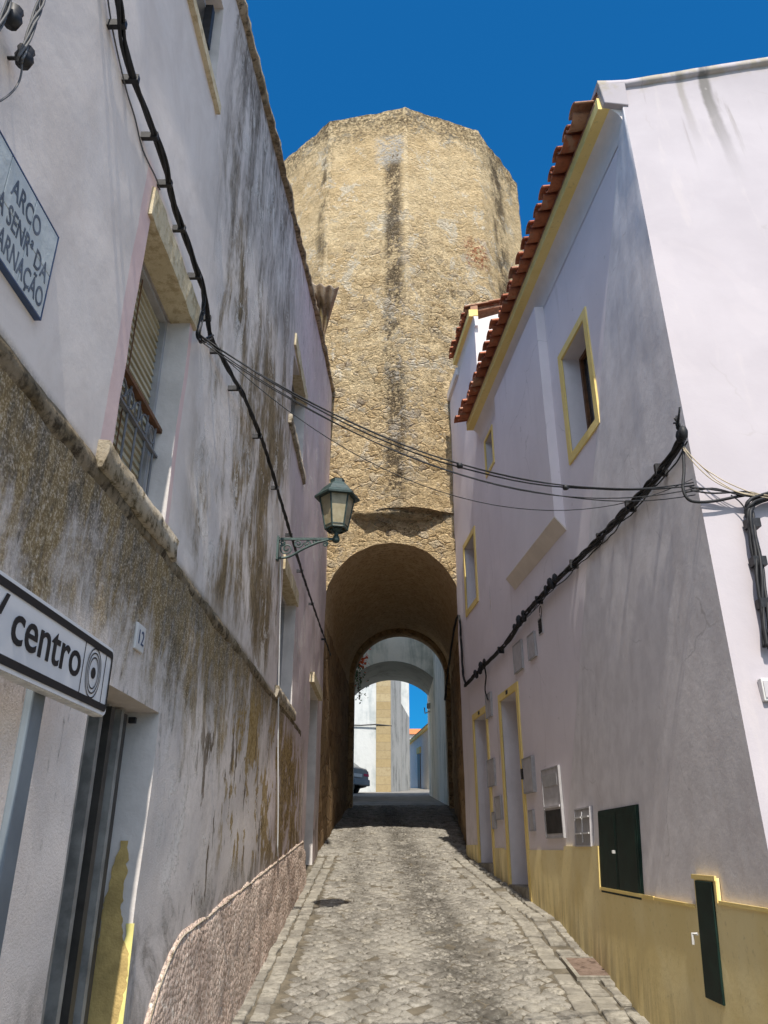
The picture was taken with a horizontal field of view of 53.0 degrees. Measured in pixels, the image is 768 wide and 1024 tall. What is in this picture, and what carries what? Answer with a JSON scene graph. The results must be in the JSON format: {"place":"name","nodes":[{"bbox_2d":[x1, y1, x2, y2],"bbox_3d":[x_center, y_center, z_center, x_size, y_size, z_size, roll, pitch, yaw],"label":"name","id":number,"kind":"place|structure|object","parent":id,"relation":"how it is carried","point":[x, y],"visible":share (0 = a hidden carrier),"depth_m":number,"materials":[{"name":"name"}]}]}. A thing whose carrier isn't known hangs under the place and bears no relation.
{"place":"outdoors","nodes":[
{"label":"outdoors","id":0,"kind":"place"},
{"bbox_2d":[353,788,445,804],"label":"road","id":1,"kind":"structure","parent":0,"point":[415,796],"depth_m":22.15,"materials":[{"name":"grey asphalt"}]},
{"bbox_2d":[353,763,369,792],"bbox_3d":[-2.644,9.521,28.001,4.159,1.475,1.796,-14,-27,29],"label":"parked car","id":2,"kind":"object","parent":1,"relation":"on","point":[361,776],"visible":0.22,"depth_m":27.21,"materials":[{"name":"silver metal"}]},
{"bbox_2d":[244,804,633,1023],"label":"street","id":3,"kind":"structure","parent":0,"point":[276,1008],"depth_m":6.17,"materials":[{"name":"grey stone"}]},
{"bbox_2d":[232,856,334,1023],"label":"gutter paving","id":4,"kind":"structure","parent":3,"relation":"on","point":[271,988],"depth_m":6.12,"materials":[{"name":"grey stone"}]},
{"bbox_2d":[246,0,767,728],"label":"sky","id":5,"kind":"structure","parent":0,"point":[511,72],"materials":[{"name":"blue"}]},
{"bbox_2d":[442,855,649,1023],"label":"kerb paving","id":6,"kind":"structure","parent":0,"point":[579,1000],"depth_m":6.28,"materials":[{"name":"grey stone"}]},
{"bbox_2d":[561,957,610,980],"bbox_3d":[1.587,3.405,5.744,0.420,0.097,0.519,0,-24,0],"label":"manhole cover","id":7,"kind":"object","parent":6,"relation":"on","point":[584,968],"visible":0.55,"depth_m":5.69,"materials":[{"name":"stone"}]},
{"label":"ground","id":8,"kind":"structure","parent":0,"visible":0},
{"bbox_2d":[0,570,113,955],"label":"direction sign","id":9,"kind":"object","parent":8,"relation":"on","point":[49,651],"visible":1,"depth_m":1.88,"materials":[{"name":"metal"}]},
{"bbox_2d":[0,0,334,1023],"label":"plastered house","id":10,"kind":"structure","parent":8,"relation":"on","point":[160,872],"depth_m":3.61,"materials":[{"name":"paint"}]},
{"bbox_2d":[0,0,45,101],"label":"service wires","id":11,"kind":"object","parent":10,"relation":"attached to","point":[11,14],"visible":1,"depth_m":2.10,"materials":[{"name":"black metal"}]},
{"bbox_2d":[0,130,58,320],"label":"street plaque","id":12,"kind":"object","parent":10,"relation":"attached to","point":[29,238],"visible":1,"depth_m":2.18,"materials":[{"name":"ceramic"}]},
{"bbox_2d":[41,704,136,1023],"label":"door","id":13,"kind":"structure","parent":10,"relation":"in","point":[67,996],"depth_m":2.95,"materials":[{"name":"metal"}]},
{"bbox_2d":[107,0,160,189],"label":"cable","id":14,"kind":"object","parent":10,"relation":"attached to","point":[129,98],"visible":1,"depth_m":3.08,"materials":[{"name":"grey rubber"}]},
{"bbox_2d":[133,622,145,653],"bbox_3d":[-1.013,0.522,3.193,0.014,0.110,0.110,0,-24,1],"label":"number plate","id":15,"kind":"object","parent":10,"relation":"attached to","point":[139,638],"visible":1,"depth_m":3.17,"materials":[{"name":"white ceramic"}]},
{"bbox_2d":[96,186,200,561],"bbox_3d":[-1.093,-0.620,3.485,0.229,1.459,0.990,0,-24,0],"label":"window","id":16,"kind":"structure","parent":10,"relation":"in","point":[125,461],"depth_m":3.61,"materials":[{"name":"beige stone"}]},
{"bbox_2d":[187,0,220,114],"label":"window","id":17,"kind":"structure","parent":10,"relation":"in","point":[202,15],"depth_m":4.47,"materials":[{"name":"beige stone"}]},
{"bbox_2d":[106,0,330,655],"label":"cable bundle","id":18,"kind":"object","parent":10,"relation":"attached to","point":[120,24],"visible":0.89,"depth_m":3.64,"materials":[{"name":"black rubber"}]},
{"bbox_2d":[196,291,213,343],"bbox_3d":[-0.956,-0.988,4.133,0.030,0.308,0.283,0,-24,0],"label":"cable loop","id":19,"kind":"object","parent":18,"relation":"hanging from","point":[201,318],"visible":0.93,"depth_m":4.04,"materials":[{"name":"black rubber"}]},
{"bbox_2d":[277,544,280,855],"bbox_3d":[-0.957,1.678,7.018,0.021,2.674,0.923,0,-24,0],"label":"conduit","id":20,"kind":"object","parent":10,"relation":"attached to","point":[278,716],"visible":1,"depth_m":6.98,"materials":[{"name":"white plastic"}]},
{"bbox_2d":[274,554,298,720],"bbox_3d":[-1.060,1.305,7.860,0.235,1.426,1.470,0,-24,0],"label":"window","id":21,"kind":"structure","parent":10,"relation":"in","point":[290,592],"depth_m":8.12,"materials":[{"name":"beige stone"}]},
{"bbox_2d":[288,333,307,484],"bbox_3d":[-1.060,-1.177,8.879,0.236,1.218,1.490,0,-24,0],"label":"window","id":22,"kind":"structure","parent":10,"relation":"in","point":[299,383],"depth_m":8.98,"materials":[{"name":"beige stone"}]},
{"bbox_2d":[306,672,322,881],"bbox_3d":[-1.056,3.841,10.217,0.444,3.140,1.440,0,-24,0],"label":"door","id":23,"kind":"structure","parent":10,"relation":"in","point":[314,682],"depth_m":10.47,"materials":[{"name":"white glass"}]},
{"bbox_2d":[276,477,359,561],"bbox_3d":[-0.602,0.046,7.186,0.759,0.835,0.378,5,-24,-11],"label":"street lantern","id":24,"kind":"object","parent":10,"relation":"attached to","point":[337,498],"visible":1,"depth_m":7.14,"materials":[{"name":"green metal"}]},
{"bbox_2d":[312,282,338,335],"bbox_3d":[-1.401,-2.879,11.680,1.562,0.995,2.103,0,-24,0],"label":"corrugated awning","id":25,"kind":"object","parent":10,"relation":"attached to","point":[325,297],"visible":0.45,"depth_m":11.23,"materials":[{"name":"brown wood"}]},
{"bbox_2d":[354,680,409,791],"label":"quoined house","id":26,"kind":"structure","parent":8,"relation":"on","point":[381,740],"depth_m":30.35,"materials":[{"name":"white paint"}]},
{"bbox_2d":[353,637,448,805],"bbox_3d":[-0.250,5.658,22.267,11.500,6.940,7.660,0,-24,0],"label":"white archway","id":27,"kind":"object","parent":8,"relation":"on","point":[414,662],"visible":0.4,"depth_m":23.22,"materials":[{"name":"white paint"}]},
{"bbox_2d":[355,649,370,703],"bbox_3d":[-0.653,4.171,19.544,0.731,1.438,0.720,-10,-25,21],"label":"flowering creeper","id":28,"kind":"object","parent":27,"relation":"hanging from","point":[360,665],"visible":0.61,"depth_m":19.53,"materials":[{"name":"green plant"}]},
{"bbox_2d":[284,107,523,850],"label":"stone tower","id":29,"kind":"structure","parent":8,"relation":"on","point":[408,221],"depth_m":15.35,"materials":[{"name":"stone"}]},
{"bbox_2d":[409,729,420,738],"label":"distant house","id":30,"kind":"structure","parent":8,"relation":"on","point":[413,732],"depth_m":59.40,"materials":[{"name":"orange tile"}]},
{"bbox_2d":[410,723,428,789],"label":"house","id":31,"kind":"structure","parent":8,"relation":"on","point":[419,765],"depth_m":37.11,"materials":[{"name":"paint"}]},
{"bbox_2d":[416,747,420,788],"bbox_3d":[1.751,12.555,37.473,0.171,2.197,1.581,1,-24,-3],"label":"door","id":32,"kind":"structure","parent":31,"relation":"in","point":[418,750],"depth_m":37.35,"materials":[{"name":"blue wood"}]},
{"bbox_2d":[447,298,504,881],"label":"end house","id":33,"kind":"structure","parent":8,"relation":"on","point":[485,848],"depth_m":11.53,"materials":[{"name":"white paint"}]},
{"bbox_2d":[444,615,466,700],"bbox_3d":[1.176,2.555,13.024,0.063,1.272,2.511,1,-24,-2],"label":"cable","id":34,"kind":"object","parent":33,"relation":"attached to","point":[460,637],"visible":0.96,"depth_m":12.75,"materials":[{"name":"black rubber"}]},
{"bbox_2d":[463,525,489,616],"bbox_3d":[1.429,0.927,11.840,0.225,1.190,0.877,2,-24,-5],"label":"window","id":35,"kind":"structure","parent":33,"relation":"in","point":[467,611],"depth_m":11.70,"materials":[{"name":"yellow paint"}]},
{"bbox_2d":[472,706,495,875],"bbox_3d":[1.505,3.923,10.334,0.451,2.485,0.930,0,-24,0],"label":"door","id":36,"kind":"structure","parent":33,"relation":"in","point":[490,867],"depth_m":10.49,"materials":[{"name":"yellow paint"}]},
{"bbox_2d":[485,691,492,718],"bbox_3d":[1.399,2.581,10.270,0.028,0.314,0.306,2,-24,-5],"label":"meter box","id":37,"kind":"object","parent":33,"relation":"attached to","point":[489,708],"visible":0.91,"depth_m":10.22,"materials":[{"name":"grey metal"}]},
{"bbox_2d":[486,758,496,787],"bbox_3d":[1.393,3.385,9.988,0.028,0.338,0.409,2,-24,-5],"label":"meter box","id":38,"kind":"object","parent":33,"relation":"attached to","point":[491,772],"visible":1,"depth_m":9.96,"materials":[{"name":"grey metal"}]},
{"bbox_2d":[491,812,496,828],"bbox_3d":[1.394,3.904,9.744,0.028,0.199,0.165,2,-24,-5],"label":"vent plate","id":39,"kind":"object","parent":33,"relation":"attached to","point":[494,823],"visible":0.94,"depth_m":9.73,"materials":[{"name":"grey metal"}]},
{"bbox_2d":[494,795,502,819],"bbox_3d":[1.422,3.673,9.556,0.028,0.276,0.307,2,-24,-5],"label":"meter box","id":40,"kind":"object","parent":33,"relation":"attached to","point":[498,805],"visible":1,"depth_m":9.52,"materials":[{"name":"grey metal"}]},
{"bbox_2d":[454,57,767,1023],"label":"white house","id":41,"kind":"structure","parent":8,"relation":"on","point":[630,321],"depth_m":5.77,"materials":[{"name":"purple paint"}]},
{"bbox_2d":[199,335,694,501],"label":"overhead cables","id":42,"kind":"object","parent":41,"relation":"attached to","point":[461,465],"visible":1,"depth_m":4.04,"materials":[{"name":"black rubber"}]},
{"bbox_2d":[206,340,691,510],"bbox_3d":[0.398,-0.422,4.142,2.789,0.821,0.009,5,-24,-12],"label":"overhead wire","id":43,"kind":"object","parent":41,"relation":"attached to","point":[421,484],"visible":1,"depth_m":3.98,"materials":[{"name":"black rubber"}]},
{"bbox_2d":[484,424,494,477],"bbox_3d":[1.561,-0.856,10.905,0.213,0.600,0.500,0,-24,0],"label":"window","id":44,"kind":"structure","parent":41,"relation":"in","point":[491,427],"depth_m":10.86,"materials":[{"name":"yellow paint"}]},
{"bbox_2d":[497,681,531,901],"bbox_3d":[1.669,3.344,8.884,0.451,2.585,0.930,0,-24,0],"label":"door frame","id":45,"kind":"structure","parent":41,"relation":"in","point":[525,890],"depth_m":8.92,"materials":[{"name":"yellow paint"}]},
{"bbox_2d":[512,639,523,674],"bbox_3d":[1.563,1.688,8.964,0.028,0.334,0.358,2,-24,-5],"label":"meter box","id":46,"kind":"object","parent":41,"relation":"attached to","point":[518,656],"visible":1,"depth_m":8.94,"materials":[{"name":"grey metal"}]},
{"bbox_2d":[520,756,536,793],"bbox_3d":[1.562,2.852,8.346,0.050,0.365,0.409,2,-24,-5],"label":"meter box","id":47,"kind":"object","parent":41,"relation":"attached to","point":[528,774],"visible":1,"depth_m":8.29,"materials":[{"name":"grey metal"}]},
{"bbox_2d":[528,810,535,830],"bbox_3d":[1.572,3.275,8.174,0.028,0.210,0.169,2,-24,-5],"label":"vent plate","id":48,"kind":"object","parent":41,"relation":"attached to","point":[531,819],"visible":1,"depth_m":8.14,"materials":[{"name":"grey metal"}]},
{"bbox_2d":[527,631,537,660],"bbox_3d":[1.622,1.469,8.443,0.028,0.274,0.265,2,-24,-5],"label":"meter box","id":49,"kind":"object","parent":41,"relation":"attached to","point":[531,646],"visible":1,"depth_m":8.41,"materials":[{"name":"grey metal"}]},
{"bbox_2d":[538,617,543,635],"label":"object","id":50,"kind":"object","parent":41,"relation":"attached to","point":[540,624],"depth_m":8.17,"materials":[{"name":"metal"}]},
{"bbox_2d":[541,765,565,838],"bbox_3d":[1.649,2.841,7.535,0.034,0.647,0.562,2,-24,-5],"label":"meter box","id":51,"kind":"object","parent":41,"relation":"attached to","point":[553,807],"visible":1,"depth_m":7.49,"materials":[{"name":"grey metal"}]},
{"bbox_2d":[543,772,556,787],"bbox_3d":[1.643,2.654,7.622,0.005,0.110,0.425,2,-24,-5],"label":"inspection window","id":52,"kind":"structure","parent":51,"relation":"in","point":[550,779],"depth_m":7.60,"materials":[{"name":"grey glass"}]},
{"bbox_2d":[464,407,687,699],"bbox_3d":[1.609,1.158,8.019,0.301,0.700,7.909,1,-24,-3],"label":"cable bundle","id":53,"kind":"object","parent":41,"relation":"attached to","point":[661,469],"visible":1,"depth_m":6.34,"materials":[{"name":"black rubber"}]},
{"bbox_2d":[557,306,599,464],"bbox_3d":[1.959,-1.185,7.357,0.245,1.251,0.827,2,-24,-5],"label":"window","id":54,"kind":"structure","parent":41,"relation":"in","point":[589,387],"depth_m":7.50,"materials":[{"name":"yellow paint"}]},
{"bbox_2d":[574,806,593,846],"bbox_3d":[1.683,2.659,6.501,0.048,0.304,0.555,0,-24,0],"label":"window","id":55,"kind":"structure","parent":41,"relation":"attached to","point":[583,825],"depth_m":6.45,"materials":[{"name":"grey metal"}]},
{"bbox_2d":[681,442,765,510],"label":"corner cables","id":56,"kind":"object","parent":41,"relation":"attached to","point":[721,491],"visible":0.98,"depth_m":4.31,"materials":[{"name":"black rubber"}]},
{"bbox_2d":[683,446,767,498],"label":"corner wires","id":57,"kind":"object","parent":56,"relation":"attached to","point":[709,472],"visible":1,"depth_m":4.34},
{"bbox_2d":[743,491,767,648],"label":"drop cable","id":58,"kind":"object","parent":41,"relation":"attached to","point":[757,560],"visible":1,"depth_m":4.08,"materials":[{"name":"black rubber"}]},
{"bbox_2d":[757,678,767,701],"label":"junction box","id":59,"kind":"object","parent":41,"relation":"attached to","point":[763,685],"visible":1,"depth_m":3.73,"materials":[{"name":"white plastic"}]}
]}

